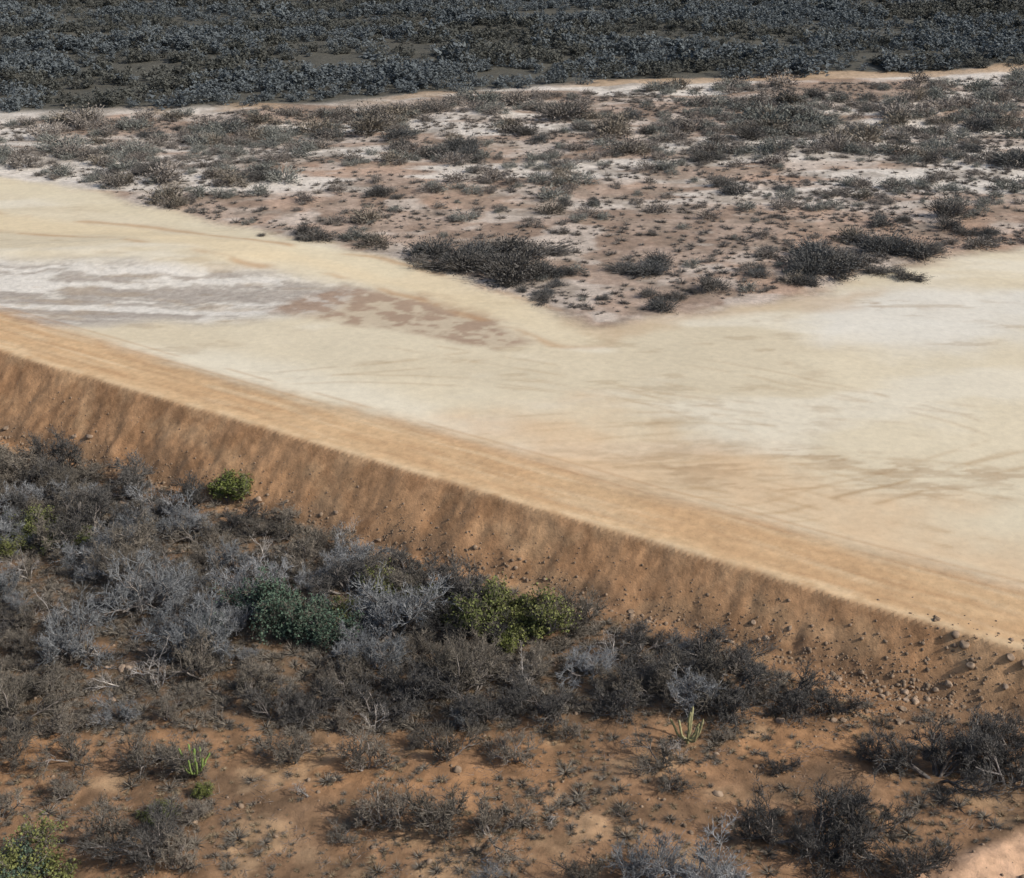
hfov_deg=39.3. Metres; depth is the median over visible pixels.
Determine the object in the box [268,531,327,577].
thorn shrub
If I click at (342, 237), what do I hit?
scrub bush
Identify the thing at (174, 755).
thorn shrub
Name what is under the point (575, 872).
thorn shrub
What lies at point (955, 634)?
rock
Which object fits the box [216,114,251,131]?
scrub bush
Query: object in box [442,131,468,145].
scrub bush
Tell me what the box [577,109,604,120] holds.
scrub bush
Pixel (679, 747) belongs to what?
bare tree
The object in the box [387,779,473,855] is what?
thorn shrub
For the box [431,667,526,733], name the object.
thorn shrub
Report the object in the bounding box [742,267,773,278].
scrub bush
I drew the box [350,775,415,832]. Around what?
thorn shrub
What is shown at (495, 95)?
scrub bush
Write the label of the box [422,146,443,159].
scrub bush
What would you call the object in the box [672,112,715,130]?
scrub bush
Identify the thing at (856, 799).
thorn shrub
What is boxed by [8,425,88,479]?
thorn shrub
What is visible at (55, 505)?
thorn shrub
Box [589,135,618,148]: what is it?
scrub bush
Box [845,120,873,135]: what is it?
scrub bush
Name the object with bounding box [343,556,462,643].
thorn shrub
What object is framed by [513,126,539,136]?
scrub bush
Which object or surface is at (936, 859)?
thorn shrub
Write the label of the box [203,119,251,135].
scrub bush
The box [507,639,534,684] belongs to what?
bare tree
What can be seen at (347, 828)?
thorn shrub
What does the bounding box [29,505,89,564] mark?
thorn shrub
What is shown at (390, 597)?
thorn shrub
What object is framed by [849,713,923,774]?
thorn shrub
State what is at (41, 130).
scrub bush
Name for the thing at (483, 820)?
thorn shrub
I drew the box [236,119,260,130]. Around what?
scrub bush
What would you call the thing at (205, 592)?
thorn shrub
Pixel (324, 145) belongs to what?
scrub bush
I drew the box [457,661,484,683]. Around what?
bare tree
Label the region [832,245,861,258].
scrub bush
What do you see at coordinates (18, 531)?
thorn shrub
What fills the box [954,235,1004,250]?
scrub bush
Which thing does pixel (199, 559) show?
thorn shrub
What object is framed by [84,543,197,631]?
thorn shrub
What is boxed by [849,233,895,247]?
scrub bush
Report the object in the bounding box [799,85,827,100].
scrub bush
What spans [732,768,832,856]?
thorn shrub
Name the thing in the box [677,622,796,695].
thorn shrub
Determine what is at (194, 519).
thorn shrub
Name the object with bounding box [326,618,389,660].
thorn shrub
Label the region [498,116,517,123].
scrub bush
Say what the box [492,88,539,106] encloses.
scrub bush
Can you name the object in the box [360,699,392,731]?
bare tree
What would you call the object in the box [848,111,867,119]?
scrub bush
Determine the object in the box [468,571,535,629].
leafy bush
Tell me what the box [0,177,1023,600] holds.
sand clearing
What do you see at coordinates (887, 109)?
scrub bush
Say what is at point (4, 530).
thorn shrub
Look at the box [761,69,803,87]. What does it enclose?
scrub bush
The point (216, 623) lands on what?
leafy bush
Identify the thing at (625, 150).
scrub bush
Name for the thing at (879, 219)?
scrub bush
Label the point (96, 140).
scrub bush
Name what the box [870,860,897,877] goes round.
thorn shrub
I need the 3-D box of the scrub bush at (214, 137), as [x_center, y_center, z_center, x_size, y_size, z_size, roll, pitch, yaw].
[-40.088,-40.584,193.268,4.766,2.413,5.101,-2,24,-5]
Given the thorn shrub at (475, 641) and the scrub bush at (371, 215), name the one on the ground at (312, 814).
the scrub bush at (371, 215)
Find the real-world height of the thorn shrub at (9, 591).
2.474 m
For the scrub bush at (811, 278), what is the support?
on the ground at (312, 814)
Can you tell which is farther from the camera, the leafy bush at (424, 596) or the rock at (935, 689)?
the leafy bush at (424, 596)
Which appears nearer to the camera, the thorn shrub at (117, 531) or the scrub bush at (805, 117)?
the thorn shrub at (117, 531)
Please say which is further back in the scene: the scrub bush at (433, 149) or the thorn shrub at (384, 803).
the scrub bush at (433, 149)
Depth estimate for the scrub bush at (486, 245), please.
145.12 m
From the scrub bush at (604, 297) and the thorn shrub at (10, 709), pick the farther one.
the scrub bush at (604, 297)
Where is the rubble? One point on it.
(856, 713)
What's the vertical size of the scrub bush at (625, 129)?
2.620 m
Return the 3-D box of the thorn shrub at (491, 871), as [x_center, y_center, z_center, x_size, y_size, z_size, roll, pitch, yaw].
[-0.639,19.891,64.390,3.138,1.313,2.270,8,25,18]
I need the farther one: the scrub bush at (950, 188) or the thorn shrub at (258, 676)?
the scrub bush at (950, 188)
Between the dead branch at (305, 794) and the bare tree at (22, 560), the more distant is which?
the bare tree at (22, 560)
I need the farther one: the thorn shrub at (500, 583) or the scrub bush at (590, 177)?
the scrub bush at (590, 177)
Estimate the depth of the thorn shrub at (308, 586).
90.11 m
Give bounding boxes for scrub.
[0,68,1023,289]
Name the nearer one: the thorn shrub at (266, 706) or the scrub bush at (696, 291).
the thorn shrub at (266, 706)
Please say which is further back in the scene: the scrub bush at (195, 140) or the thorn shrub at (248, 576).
the scrub bush at (195, 140)
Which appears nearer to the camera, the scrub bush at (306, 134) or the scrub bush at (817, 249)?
the scrub bush at (817, 249)
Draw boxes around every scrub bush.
[0,141,17,155]
[3,147,45,169]
[26,117,66,140]
[29,131,93,151]
[47,104,98,124]
[51,138,87,157]
[64,103,106,128]
[66,143,105,160]
[80,150,114,167]
[85,135,110,144]
[88,168,114,179]
[89,168,126,189]
[104,154,144,170]
[105,166,122,174]
[114,113,153,130]
[115,168,142,185]
[117,139,153,157]
[123,137,139,148]
[124,157,165,176]
[129,141,156,152]
[130,126,167,139]
[134,158,188,186]
[141,175,193,205]
[157,107,190,120]
[159,193,190,210]
[171,125,187,130]
[181,129,212,146]
[186,129,207,141]
[187,114,225,125]
[190,124,228,133]
[193,130,216,143]
[195,126,225,145]
[200,160,239,174]
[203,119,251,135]
[205,165,237,178]
[206,157,234,169]
[213,168,251,187]
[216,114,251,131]
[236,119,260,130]
[238,127,268,141]
[239,107,284,125]
[245,165,280,182]
[258,147,288,162]
[263,162,304,184]
[290,220,325,235]
[294,112,337,133]
[295,223,339,243]
[295,233,313,241]
[299,137,336,150]
[302,132,315,137]
[307,125,343,138]
[336,226,372,242]
[338,105,394,137]
[345,203,391,226]
[352,224,401,249]
[356,100,386,116]
[363,183,392,196]
[364,185,392,196]
[366,112,403,123]
[375,121,420,142]
[376,142,412,165]
[379,100,425,117]
[382,107,413,127]
[385,136,420,149]
[386,194,403,199]
[396,113,410,123]
[401,247,480,273]
[402,230,457,259]
[412,143,453,157]
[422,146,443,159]
[428,239,463,260]
[430,149,474,166]
[430,252,459,271]
[435,130,483,150]
[435,244,496,276]
[436,130,460,136]
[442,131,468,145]
[445,143,485,159]
[451,235,503,259]
[462,241,544,287]
[463,154,486,163]
[465,235,507,256]
[468,87,505,101]
[473,166,509,180]
[475,228,538,268]
[482,251,528,271]
[490,120,505,126]
[490,233,528,258]
[491,268,534,287]
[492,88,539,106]
[492,117,525,132]
[497,234,587,261]
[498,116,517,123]
[501,256,551,282]
[503,119,541,133]
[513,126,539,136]
[523,131,550,144]
[524,256,556,278]
[526,286,555,295]
[527,100,580,121]
[527,290,554,306]
[534,181,567,202]
[535,199,564,216]
[543,93,595,120]
[543,162,577,186]
[543,263,569,278]
[543,276,567,287]
[544,163,579,175]
[552,265,578,276]
[558,198,574,207]
[564,170,599,185]
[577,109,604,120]
[581,196,602,205]
[587,109,632,138]
[587,195,598,200]
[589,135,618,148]
[591,107,639,135]
[594,259,649,276]
[595,294,611,300]
[604,133,650,154]
[607,143,633,155]
[609,121,634,134]
[612,259,636,269]
[615,106,649,118]
[622,141,653,156]
[626,256,679,278]
[637,283,660,299]
[638,125,660,133]
[639,264,662,276]
[641,248,674,265]
[643,293,682,313]
[648,290,673,301]
[651,133,681,143]
[666,71,692,89]
[669,288,689,301]
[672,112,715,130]
[680,287,691,292]
[688,147,717,163]
[689,287,705,295]
[696,141,727,153]
[696,273,735,294]
[697,103,728,115]
[701,139,729,151]
[702,129,730,145]
[706,173,742,187]
[714,153,728,160]
[717,177,752,195]
[719,120,753,134]
[726,121,769,141]
[733,110,785,124]
[737,96,797,125]
[738,93,782,107]
[740,97,767,111]
[742,138,783,156]
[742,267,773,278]
[751,261,766,271]
[753,110,808,137]
[755,151,792,167]
[757,101,791,120]
[759,134,796,151]
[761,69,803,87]
[770,87,814,104]
[771,183,796,191]
[772,85,803,105]
[773,266,806,284]
[779,106,798,116]
[781,248,820,267]
[784,253,833,280]
[785,107,841,127]
[785,274,825,287]
[787,121,820,134]
[787,232,850,271]
[788,272,819,287]
[790,231,838,256]
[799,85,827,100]
[809,248,858,284]
[810,129,856,149]
[820,123,854,137]
[820,250,870,275]
[821,248,865,270]
[827,218,875,245]
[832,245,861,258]
[836,225,870,242]
[839,114,893,145]
[843,247,881,267]
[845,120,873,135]
[845,226,917,256]
[846,188,874,201]
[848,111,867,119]
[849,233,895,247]
[857,261,907,277]
[866,209,899,229]
[873,96,916,122]
[878,124,918,142]
[879,108,915,126]
[881,138,920,155]
[881,244,908,257]
[883,245,911,256]
[889,264,937,283]
[893,138,913,145]
[894,213,915,222]
[894,234,953,264]
[895,240,924,255]
[899,81,931,102]
[901,142,946,163]
[906,104,946,119]
[907,246,937,260]
[914,144,942,152]
[916,92,960,110]
[916,148,944,162]
[920,190,975,221]
[927,133,958,148]
[930,180,965,192]
[932,212,967,232]
[933,115,956,125]
[944,221,1003,237]
[953,141,984,152]
[954,108,1003,134]
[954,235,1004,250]
[960,113,998,127]
[961,77,996,91]
[969,233,1002,243]
[972,96,1015,116]
[976,223,1002,234]
[985,146,1023,169]
[989,175,1023,193]
[993,113,1021,128]
[994,126,1023,139]
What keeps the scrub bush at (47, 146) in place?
on the ground at (312, 814)
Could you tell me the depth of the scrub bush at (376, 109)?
206.91 m
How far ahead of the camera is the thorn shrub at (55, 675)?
80.56 m
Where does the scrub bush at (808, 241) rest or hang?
on the ground at (312, 814)
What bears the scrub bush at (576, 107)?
on the ground at (312, 814)
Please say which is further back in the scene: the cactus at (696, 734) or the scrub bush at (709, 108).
the scrub bush at (709, 108)
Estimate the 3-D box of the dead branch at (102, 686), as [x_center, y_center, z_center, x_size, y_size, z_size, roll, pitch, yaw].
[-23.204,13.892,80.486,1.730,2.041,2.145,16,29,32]
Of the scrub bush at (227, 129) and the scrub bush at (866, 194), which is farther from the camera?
the scrub bush at (227, 129)
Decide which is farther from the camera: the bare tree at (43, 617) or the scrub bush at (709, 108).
the scrub bush at (709, 108)
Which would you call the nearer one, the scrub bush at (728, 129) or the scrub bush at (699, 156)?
the scrub bush at (699, 156)
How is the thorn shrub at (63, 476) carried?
on the embankment
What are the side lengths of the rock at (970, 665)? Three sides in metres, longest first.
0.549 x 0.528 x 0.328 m
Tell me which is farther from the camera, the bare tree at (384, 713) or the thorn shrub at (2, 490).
the thorn shrub at (2, 490)
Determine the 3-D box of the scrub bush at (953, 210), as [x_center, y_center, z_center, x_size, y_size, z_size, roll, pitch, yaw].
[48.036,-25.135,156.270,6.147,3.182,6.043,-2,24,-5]
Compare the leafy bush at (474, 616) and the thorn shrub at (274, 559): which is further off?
the thorn shrub at (274, 559)
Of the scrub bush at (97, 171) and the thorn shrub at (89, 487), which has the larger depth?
the scrub bush at (97, 171)
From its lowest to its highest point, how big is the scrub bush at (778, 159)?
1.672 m
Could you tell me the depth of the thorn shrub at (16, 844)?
68.36 m
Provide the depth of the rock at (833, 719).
75.79 m
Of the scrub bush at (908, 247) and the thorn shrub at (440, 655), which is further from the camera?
the scrub bush at (908, 247)
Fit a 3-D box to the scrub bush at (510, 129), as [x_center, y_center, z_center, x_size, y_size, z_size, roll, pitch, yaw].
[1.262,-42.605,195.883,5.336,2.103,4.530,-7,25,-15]
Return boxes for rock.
[118,664,124,671]
[255,496,261,501]
[453,765,461,772]
[712,790,723,796]
[775,717,784,723]
[830,717,836,722]
[835,676,841,681]
[895,718,903,723]
[898,706,906,711]
[901,689,908,694]
[931,687,938,691]
[944,680,952,687]
[951,630,959,638]
[959,640,969,648]
[966,661,974,668]
[1002,684,1008,689]
[1007,653,1014,661]
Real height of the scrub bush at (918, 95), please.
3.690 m
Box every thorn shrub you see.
[0,438,16,474]
[0,444,51,489]
[0,460,13,486]
[0,479,32,527]
[0,481,10,528]
[0,481,18,498]
[0,504,21,547]
[0,520,36,554]
[0,561,18,582]
[0,570,21,601]
[0,594,54,631]
[0,608,19,637]
[0,627,34,656]
[0,653,17,669]
[0,662,26,700]
[0,669,81,724]
[0,713,34,736]
[0,716,34,775]
[0,786,28,827]
[1,836,31,857]
[2,507,30,532]
[3,586,33,613]
[4,655,71,702]
[7,479,49,508]
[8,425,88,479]
[14,458,75,487]
[16,554,43,578]
[23,720,99,786]
[24,495,44,510]
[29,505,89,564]
[30,486,94,522]
[30,582,129,673]
[35,459,80,501]
[39,601,86,633]
[39,702,102,745]
[42,480,169,557]
[45,771,84,802]
[48,474,99,508]
[50,791,187,877]
[53,517,110,571]
[54,548,100,583]
[59,448,157,505]
[62,489,90,510]
[70,457,106,480]
[73,521,136,563]
[76,559,109,581]
[78,504,163,562]
[78,789,136,847]
[81,531,165,584]
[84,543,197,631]
[85,592,123,614]
[86,690,141,728]
[91,538,152,585]
[95,482,114,492]
[100,499,156,537]
[111,726,181,785]
[112,571,164,608]
[115,506,171,549]
[122,480,188,523]
[129,575,241,675]
[130,530,204,582]
[140,731,211,783]
[141,608,191,645]
[146,469,208,513]
[151,690,187,727]
[153,488,217,541]
[154,569,201,617]
[155,819,203,872]
[161,556,213,599]
[162,512,225,560]
[164,626,228,680]
[167,548,206,582]
[175,798,214,829]
[178,584,207,614]
[184,682,208,707]
[186,565,257,617]
[187,593,255,629]
[194,549,213,566]
[200,558,227,587]
[202,534,256,579]
[203,642,232,661]
[205,598,258,634]
[215,498,273,533]
[218,552,305,602]
[231,654,292,706]
[232,677,315,724]
[234,653,265,676]
[237,555,280,581]
[237,645,263,660]
[238,515,274,537]
[261,724,313,765]
[265,545,290,569]
[268,499,301,523]
[268,513,303,541]
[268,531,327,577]
[280,677,356,729]
[282,556,312,584]
[289,515,334,557]
[293,566,324,591]
[303,553,400,599]
[307,589,334,612]
[310,667,380,715]
[311,659,344,691]
[314,520,355,556]
[319,541,348,579]
[324,815,361,847]
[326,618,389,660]
[328,701,365,735]
[331,522,390,569]
[332,646,374,688]
[333,714,398,773]
[335,558,375,581]
[338,614,381,642]
[338,628,412,683]
[341,673,437,729]
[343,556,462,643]
[348,551,415,598]
[349,590,390,637]
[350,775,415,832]
[354,651,445,721]
[359,585,421,617]
[375,565,431,600]
[383,543,450,579]
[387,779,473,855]
[397,592,463,651]
[397,626,438,661]
[401,565,457,597]
[403,726,428,749]
[408,546,489,631]
[412,610,466,644]
[414,715,494,763]
[418,637,514,699]
[428,626,476,686]
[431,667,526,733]
[438,580,460,600]
[439,602,520,647]
[447,704,477,729]
[449,643,525,704]
[458,664,536,719]
[461,623,502,673]
[468,782,548,877]
[470,858,513,877]
[480,728,543,768]
[483,569,518,606]
[508,680,577,733]
[512,639,555,684]
[522,783,549,797]
[523,634,552,663]
[537,586,584,629]
[548,852,606,877]
[551,578,607,640]
[553,715,584,742]
[555,643,616,690]
[584,655,655,727]
[595,664,626,694]
[599,822,689,877]
[609,803,637,826]
[614,662,693,722]
[618,616,694,673]
[620,640,704,692]
[620,724,676,775]
[635,633,733,724]
[639,660,683,683]
[640,808,754,877]
[656,766,700,800]
[663,630,695,663]
[666,664,725,722]
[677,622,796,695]
[695,651,792,737]
[700,639,780,684]
[702,720,738,741]
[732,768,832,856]
[756,747,803,776]
[758,656,842,728]
[788,773,883,877]
[812,670,869,715]
[829,781,931,874]
[831,782,870,812]
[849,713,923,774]
[855,815,962,877]
[862,707,1023,804]
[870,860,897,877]
[874,715,895,729]
[945,702,1023,788]
[950,714,1023,788]
[961,707,1023,749]
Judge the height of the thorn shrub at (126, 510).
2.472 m
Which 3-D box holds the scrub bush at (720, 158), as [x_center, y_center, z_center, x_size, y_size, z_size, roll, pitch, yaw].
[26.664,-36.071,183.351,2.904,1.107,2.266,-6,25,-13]
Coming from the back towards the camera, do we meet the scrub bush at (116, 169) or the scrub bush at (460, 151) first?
the scrub bush at (460, 151)
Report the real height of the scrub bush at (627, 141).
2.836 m
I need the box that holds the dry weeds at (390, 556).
[0,438,1021,748]
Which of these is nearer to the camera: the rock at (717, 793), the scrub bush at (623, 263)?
the rock at (717, 793)
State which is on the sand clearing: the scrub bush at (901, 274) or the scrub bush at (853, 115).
the scrub bush at (901, 274)
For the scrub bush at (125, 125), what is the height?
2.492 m
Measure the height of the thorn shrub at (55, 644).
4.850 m
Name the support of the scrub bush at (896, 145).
on the ground at (312, 814)
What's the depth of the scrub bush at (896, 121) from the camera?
201.42 m
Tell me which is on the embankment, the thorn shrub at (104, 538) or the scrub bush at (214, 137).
the thorn shrub at (104, 538)
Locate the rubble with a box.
[0,383,1023,877]
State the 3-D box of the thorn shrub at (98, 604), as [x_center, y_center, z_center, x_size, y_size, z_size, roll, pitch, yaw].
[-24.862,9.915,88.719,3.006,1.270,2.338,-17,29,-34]
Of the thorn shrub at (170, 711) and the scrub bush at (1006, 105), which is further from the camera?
the scrub bush at (1006, 105)
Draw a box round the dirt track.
[0,214,612,346]
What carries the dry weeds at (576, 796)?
on the ground at (312, 814)
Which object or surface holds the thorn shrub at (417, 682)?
on the embankment
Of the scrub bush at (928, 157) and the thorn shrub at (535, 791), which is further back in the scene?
the scrub bush at (928, 157)
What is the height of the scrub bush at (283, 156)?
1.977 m
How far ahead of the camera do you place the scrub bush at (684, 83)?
227.16 m
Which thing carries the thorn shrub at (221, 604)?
on the embankment
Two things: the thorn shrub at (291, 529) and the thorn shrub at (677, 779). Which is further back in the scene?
the thorn shrub at (291, 529)
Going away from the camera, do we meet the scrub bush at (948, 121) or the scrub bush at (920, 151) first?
the scrub bush at (920, 151)
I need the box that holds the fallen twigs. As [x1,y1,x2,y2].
[0,471,1019,877]
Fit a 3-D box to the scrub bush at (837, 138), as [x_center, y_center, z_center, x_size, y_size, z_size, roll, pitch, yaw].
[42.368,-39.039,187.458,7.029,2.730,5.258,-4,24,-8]
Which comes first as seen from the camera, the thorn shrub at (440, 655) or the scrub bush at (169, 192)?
the thorn shrub at (440, 655)
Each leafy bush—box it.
[0,529,38,557]
[0,810,80,877]
[0,825,54,877]
[2,504,70,538]
[38,524,93,555]
[135,798,185,824]
[190,780,215,799]
[198,611,233,639]
[206,468,254,502]
[209,577,281,623]
[249,562,336,649]
[280,594,363,651]
[331,594,361,633]
[355,558,415,599]
[400,582,446,615]
[436,575,517,637]
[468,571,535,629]
[485,578,584,646]
[491,629,519,654]
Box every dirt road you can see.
[0,64,1023,115]
[0,319,1023,654]
[899,833,1023,877]
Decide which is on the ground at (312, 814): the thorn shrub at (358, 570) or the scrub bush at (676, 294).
the scrub bush at (676, 294)
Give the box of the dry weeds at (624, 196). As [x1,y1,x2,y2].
[0,74,1023,314]
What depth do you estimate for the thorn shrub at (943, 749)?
70.92 m
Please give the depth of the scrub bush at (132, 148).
185.60 m
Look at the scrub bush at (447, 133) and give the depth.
195.05 m
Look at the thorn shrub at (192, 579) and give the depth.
89.93 m
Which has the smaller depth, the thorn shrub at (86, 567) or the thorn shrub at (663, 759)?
the thorn shrub at (663, 759)
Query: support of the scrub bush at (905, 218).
on the ground at (312, 814)
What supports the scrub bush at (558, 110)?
on the ground at (312, 814)
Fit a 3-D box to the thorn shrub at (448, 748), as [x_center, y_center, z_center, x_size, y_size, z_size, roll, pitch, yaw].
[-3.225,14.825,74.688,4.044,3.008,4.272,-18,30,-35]
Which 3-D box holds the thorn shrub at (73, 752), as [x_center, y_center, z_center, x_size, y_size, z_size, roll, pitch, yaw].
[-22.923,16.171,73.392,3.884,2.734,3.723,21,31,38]
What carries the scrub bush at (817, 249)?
on the ground at (312, 814)
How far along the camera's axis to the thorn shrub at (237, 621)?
85.42 m
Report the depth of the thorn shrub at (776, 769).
71.94 m
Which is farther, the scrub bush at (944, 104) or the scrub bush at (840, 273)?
the scrub bush at (944, 104)
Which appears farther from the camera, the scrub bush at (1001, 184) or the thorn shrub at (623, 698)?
the scrub bush at (1001, 184)
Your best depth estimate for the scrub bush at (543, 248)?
144.58 m
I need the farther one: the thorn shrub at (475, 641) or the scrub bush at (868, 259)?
the scrub bush at (868, 259)
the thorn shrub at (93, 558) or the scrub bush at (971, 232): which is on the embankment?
the thorn shrub at (93, 558)
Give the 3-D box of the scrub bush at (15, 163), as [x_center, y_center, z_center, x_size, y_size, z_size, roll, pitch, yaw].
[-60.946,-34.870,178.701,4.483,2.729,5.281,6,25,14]
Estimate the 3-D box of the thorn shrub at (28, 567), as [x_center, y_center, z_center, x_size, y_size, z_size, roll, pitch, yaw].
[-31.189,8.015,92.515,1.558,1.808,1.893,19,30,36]
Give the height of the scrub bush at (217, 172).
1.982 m
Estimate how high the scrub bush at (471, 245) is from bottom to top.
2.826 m
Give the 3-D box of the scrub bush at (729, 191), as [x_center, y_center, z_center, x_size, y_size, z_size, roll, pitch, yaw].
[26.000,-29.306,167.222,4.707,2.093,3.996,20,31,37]
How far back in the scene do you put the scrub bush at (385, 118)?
202.65 m
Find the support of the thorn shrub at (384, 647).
on the embankment
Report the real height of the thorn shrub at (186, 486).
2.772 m
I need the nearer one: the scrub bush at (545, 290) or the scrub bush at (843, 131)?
the scrub bush at (545, 290)
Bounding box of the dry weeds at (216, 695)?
[0,462,795,742]
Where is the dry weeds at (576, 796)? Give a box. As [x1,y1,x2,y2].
[0,446,1019,877]
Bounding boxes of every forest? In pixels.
[0,0,1023,112]
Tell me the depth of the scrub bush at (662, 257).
141.19 m
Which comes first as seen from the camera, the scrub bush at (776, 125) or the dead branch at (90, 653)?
the dead branch at (90, 653)
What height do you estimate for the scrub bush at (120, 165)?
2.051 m
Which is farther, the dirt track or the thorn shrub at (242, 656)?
the dirt track
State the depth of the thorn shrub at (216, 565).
91.53 m
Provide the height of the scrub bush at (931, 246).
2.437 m
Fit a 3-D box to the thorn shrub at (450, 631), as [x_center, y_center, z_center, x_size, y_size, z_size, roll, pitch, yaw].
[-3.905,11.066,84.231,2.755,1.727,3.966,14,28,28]
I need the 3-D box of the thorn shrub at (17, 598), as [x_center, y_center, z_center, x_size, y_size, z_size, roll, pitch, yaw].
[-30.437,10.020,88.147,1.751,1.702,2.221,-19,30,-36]
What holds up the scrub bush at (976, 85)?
on the ground at (312, 814)
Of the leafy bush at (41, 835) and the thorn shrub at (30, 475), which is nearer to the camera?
the leafy bush at (41, 835)
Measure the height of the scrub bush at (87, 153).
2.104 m
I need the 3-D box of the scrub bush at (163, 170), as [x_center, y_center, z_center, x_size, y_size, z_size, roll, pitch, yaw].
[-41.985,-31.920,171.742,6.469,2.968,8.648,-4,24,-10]
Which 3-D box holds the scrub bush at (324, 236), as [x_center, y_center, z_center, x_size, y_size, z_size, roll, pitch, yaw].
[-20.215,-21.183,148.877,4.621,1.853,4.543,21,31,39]
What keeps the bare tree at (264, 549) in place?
on the ground at (312, 814)
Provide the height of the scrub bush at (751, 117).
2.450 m
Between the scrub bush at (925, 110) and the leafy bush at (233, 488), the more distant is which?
the scrub bush at (925, 110)
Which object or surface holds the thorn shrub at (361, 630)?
on the embankment
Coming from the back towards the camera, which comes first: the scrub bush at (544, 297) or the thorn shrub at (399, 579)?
the scrub bush at (544, 297)
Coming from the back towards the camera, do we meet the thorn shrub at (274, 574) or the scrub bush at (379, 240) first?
the scrub bush at (379, 240)
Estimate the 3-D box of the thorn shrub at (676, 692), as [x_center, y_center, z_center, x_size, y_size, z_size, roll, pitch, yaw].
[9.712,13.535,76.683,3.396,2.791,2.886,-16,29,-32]
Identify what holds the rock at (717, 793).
on the ground at (312, 814)
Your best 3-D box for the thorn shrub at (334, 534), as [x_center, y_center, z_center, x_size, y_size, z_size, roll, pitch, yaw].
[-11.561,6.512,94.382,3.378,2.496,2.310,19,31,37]
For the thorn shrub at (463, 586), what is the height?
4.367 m
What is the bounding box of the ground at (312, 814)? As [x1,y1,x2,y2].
[0,0,1023,877]
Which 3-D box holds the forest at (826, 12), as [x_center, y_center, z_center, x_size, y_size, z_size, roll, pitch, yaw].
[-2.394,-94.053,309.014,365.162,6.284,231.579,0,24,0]
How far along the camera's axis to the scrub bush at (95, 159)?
180.00 m
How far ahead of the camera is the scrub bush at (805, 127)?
198.63 m
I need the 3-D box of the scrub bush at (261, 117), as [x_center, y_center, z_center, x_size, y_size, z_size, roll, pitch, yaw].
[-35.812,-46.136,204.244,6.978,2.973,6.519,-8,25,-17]
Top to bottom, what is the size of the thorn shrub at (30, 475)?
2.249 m
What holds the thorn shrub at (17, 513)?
on the embankment
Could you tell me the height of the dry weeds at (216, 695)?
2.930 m
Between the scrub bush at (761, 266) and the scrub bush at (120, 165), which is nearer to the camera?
the scrub bush at (761, 266)
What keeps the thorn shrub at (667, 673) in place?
on the embankment
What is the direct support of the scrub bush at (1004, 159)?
on the ground at (312, 814)
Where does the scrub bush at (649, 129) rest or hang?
on the ground at (312, 814)
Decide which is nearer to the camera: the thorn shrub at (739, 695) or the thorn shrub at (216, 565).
the thorn shrub at (739, 695)
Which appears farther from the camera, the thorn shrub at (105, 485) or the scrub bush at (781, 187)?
the scrub bush at (781, 187)
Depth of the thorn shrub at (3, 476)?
104.67 m
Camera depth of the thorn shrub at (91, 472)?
105.83 m
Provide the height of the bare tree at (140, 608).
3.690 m
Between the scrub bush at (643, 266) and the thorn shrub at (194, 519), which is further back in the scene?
the scrub bush at (643, 266)
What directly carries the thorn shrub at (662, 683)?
on the embankment
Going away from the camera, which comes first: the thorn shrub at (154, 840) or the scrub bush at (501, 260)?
the thorn shrub at (154, 840)
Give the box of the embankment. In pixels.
[0,353,1023,718]
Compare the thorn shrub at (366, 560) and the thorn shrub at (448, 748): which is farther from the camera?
the thorn shrub at (366, 560)
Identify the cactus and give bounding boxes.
[178,744,209,776]
[670,706,703,743]
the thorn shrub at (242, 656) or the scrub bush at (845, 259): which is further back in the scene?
the scrub bush at (845, 259)
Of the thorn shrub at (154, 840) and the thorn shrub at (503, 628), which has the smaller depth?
the thorn shrub at (154, 840)
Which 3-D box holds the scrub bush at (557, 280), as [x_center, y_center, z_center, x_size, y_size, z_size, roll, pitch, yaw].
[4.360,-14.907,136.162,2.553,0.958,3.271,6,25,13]
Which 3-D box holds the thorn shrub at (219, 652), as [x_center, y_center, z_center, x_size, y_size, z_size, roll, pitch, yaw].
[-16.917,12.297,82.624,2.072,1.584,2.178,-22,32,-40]
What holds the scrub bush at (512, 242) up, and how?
on the ground at (312, 814)
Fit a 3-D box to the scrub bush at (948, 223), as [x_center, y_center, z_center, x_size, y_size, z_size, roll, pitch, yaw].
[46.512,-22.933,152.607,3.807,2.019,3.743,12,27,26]
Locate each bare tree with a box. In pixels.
[8,543,40,583]
[32,587,67,629]
[126,574,162,619]
[130,631,175,688]
[250,530,279,563]
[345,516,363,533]
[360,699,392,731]
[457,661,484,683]
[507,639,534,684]
[594,623,625,658]
[666,737,688,759]
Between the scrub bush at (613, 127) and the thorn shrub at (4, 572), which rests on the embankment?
the thorn shrub at (4, 572)
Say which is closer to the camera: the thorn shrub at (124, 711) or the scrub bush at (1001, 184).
the thorn shrub at (124, 711)
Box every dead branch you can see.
[66,638,104,661]
[84,669,118,693]
[126,647,166,676]
[289,782,308,796]
[481,852,511,871]
[546,813,559,825]
[656,736,682,750]
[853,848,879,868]
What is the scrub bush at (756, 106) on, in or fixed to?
on the ground at (312, 814)
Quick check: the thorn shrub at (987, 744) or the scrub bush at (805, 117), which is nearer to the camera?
the thorn shrub at (987, 744)
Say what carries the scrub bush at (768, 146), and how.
on the ground at (312, 814)
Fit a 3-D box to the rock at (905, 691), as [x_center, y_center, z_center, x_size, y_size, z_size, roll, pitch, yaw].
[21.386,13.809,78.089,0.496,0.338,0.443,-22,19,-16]

